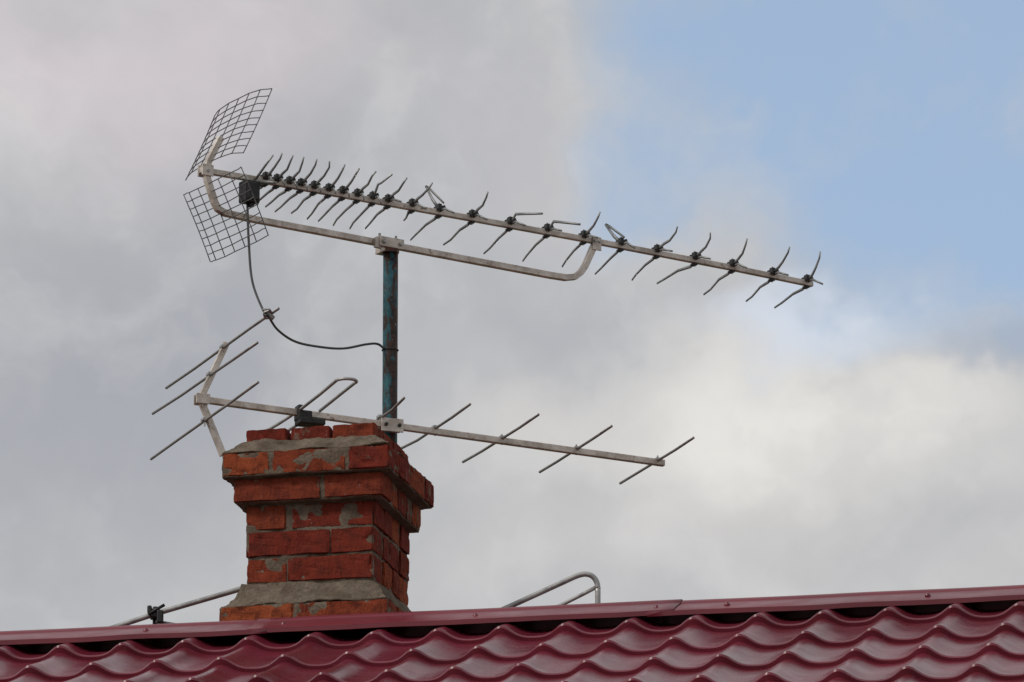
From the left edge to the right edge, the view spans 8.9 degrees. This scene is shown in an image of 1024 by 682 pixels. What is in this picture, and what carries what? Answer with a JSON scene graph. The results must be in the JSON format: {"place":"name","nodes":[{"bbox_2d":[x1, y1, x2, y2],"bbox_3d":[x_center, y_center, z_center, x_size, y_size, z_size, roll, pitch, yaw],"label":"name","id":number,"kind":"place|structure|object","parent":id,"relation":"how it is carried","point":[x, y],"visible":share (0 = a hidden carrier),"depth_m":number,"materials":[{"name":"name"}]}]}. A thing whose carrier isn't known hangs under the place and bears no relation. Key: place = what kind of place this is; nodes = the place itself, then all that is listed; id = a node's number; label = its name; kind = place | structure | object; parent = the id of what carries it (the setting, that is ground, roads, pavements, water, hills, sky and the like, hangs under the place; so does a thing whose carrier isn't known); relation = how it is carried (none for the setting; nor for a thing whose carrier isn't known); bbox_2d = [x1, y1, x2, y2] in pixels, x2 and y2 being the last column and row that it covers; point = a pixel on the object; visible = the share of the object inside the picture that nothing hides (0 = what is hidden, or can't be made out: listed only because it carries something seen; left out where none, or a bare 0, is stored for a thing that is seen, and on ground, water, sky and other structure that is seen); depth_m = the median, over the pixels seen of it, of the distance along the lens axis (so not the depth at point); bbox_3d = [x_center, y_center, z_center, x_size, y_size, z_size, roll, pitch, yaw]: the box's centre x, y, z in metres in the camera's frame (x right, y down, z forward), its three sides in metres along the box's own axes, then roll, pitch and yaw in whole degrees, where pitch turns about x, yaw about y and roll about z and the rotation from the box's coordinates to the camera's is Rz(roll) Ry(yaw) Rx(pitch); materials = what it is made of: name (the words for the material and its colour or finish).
{"place":"outdoors","nodes":[
{"label":"outdoors","id":0,"kind":"place"},
{"bbox_2d":[111,586,239,625],"bbox_3d":[-1.360,1.005,20.087,1.285,0.593,0.060,0,-15,0],"label":"clamped pipe","id":1,"kind":"object","parent":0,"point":[155,614],"visible":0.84,"depth_m":20.13,"materials":[{"name":"grey metal"}]},
{"bbox_2d":[0,0,1023,630],"label":"sky","id":2,"kind":"structure","parent":0,"point":[862,431],"materials":[{"name":"grey"}]},
{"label":"ridge cap","id":3,"kind":"object","parent":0,"visible":0},
{"bbox_2d":[143,592,930,630],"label":"ridge screws","id":4,"kind":"object","parent":3,"relation":"attached to","point":[927,594],"visible":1,"depth_m":19.24,"materials":[{"name":"red metal"}]},
{"label":"ground","id":5,"kind":"structure","parent":0,"visible":0},
{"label":"walls","id":6,"kind":"object","parent":5,"relation":"on","visible":0},
{"bbox_2d":[219,422,433,620],"bbox_3d":[-0.562,0.832,19.982,0.537,1.080,0.553,-4,-16,13],"label":"brick chimney","id":7,"kind":"object","parent":6,"relation":"on","point":[333,518],"visible":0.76,"depth_m":19.84,"materials":[{"name":"red brick"}]},
{"bbox_2d":[382,249,398,442],"bbox_3d":[-0.396,0.630,20.349,0.100,1.954,0.095,-4,-16,13],"label":"antenna mast","id":8,"kind":"object","parent":7,"relation":"attached to","point":[390,333],"visible":0.45,"depth_m":20.52,"materials":[{"name":"teal metal"}]},
{"bbox_2d":[246,203,398,351],"bbox_3d":[-0.651,-0.188,20.296,0.264,0.487,0.811,-8,-17,27],"label":"coaxial cable","id":9,"kind":"object","parent":8,"relation":"attached to","point":[268,314],"visible":1,"depth_m":20.16,"materials":[{"name":"rubber"}]},
{"bbox_2d":[150,307,694,484],"bbox_3d":[-0.271,0.257,20.527,1.554,0.364,1.074,7,-17,-23],"label":"tv antenna","id":10,"kind":"object","parent":8,"relation":"attached to","point":[203,399],"visible":0.87,"depth_m":20.38,"materials":[{"name":"metal"}]},
{"bbox_2d":[183,88,822,307],"bbox_3d":[0.007,-0.366,20.872,2.312,0.500,0.391,10,-18,-33],"label":"tv antenna","id":11,"kind":"object","parent":8,"relation":"attached to","point":[250,186],"visible":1,"depth_m":20.60,"materials":[{"name":"metal"}]},
{"bbox_2d":[0,600,1023,681],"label":"metal tile roof front","id":12,"kind":"structure","parent":6,"relation":"on","point":[960,642],"depth_m":18.84,"materials":[{"name":"red metal"}]},
{"bbox_2d":[647,585,1023,623],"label":"ridge cap","id":13,"kind":"object","parent":12,"relation":"on","point":[876,602],"visible":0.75,"depth_m":19.18,"materials":[{"name":"red metal"}]},
{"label":"gutter","id":14,"kind":"object","parent":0,"visible":0},
{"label":"back of metal tile roof","id":15,"kind":"object","parent":14,"relation":"on","visible":0},
{"bbox_2d":[0,620,286,651],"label":"ridge cap","id":16,"kind":"object","parent":15,"relation":"on","point":[159,635],"visible":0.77,"depth_m":19.59,"materials":[{"name":"red metal"}]},
{"bbox_2d":[247,599,681,640],"bbox_3d":[-0.125,0.832,19.465,1.280,0.080,0.304,-3,-15,11],"label":"ridge cap","id":17,"kind":"object","parent":15,"relation":"on","point":[485,620],"visible":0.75,"depth_m":19.40,"materials":[{"name":"red metal"}]},
{"bbox_2d":[501,571,600,607],"bbox_3d":[-0.016,0.993,20.045,0.574,0.596,0.025,0,-15,0],"label":"bent pipe rail","id":18,"kind":"object","parent":15,"relation":"attached to","point":[596,587],"visible":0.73,"depth_m":20.10,"materials":[{"name":"silver metal"}]}
]}

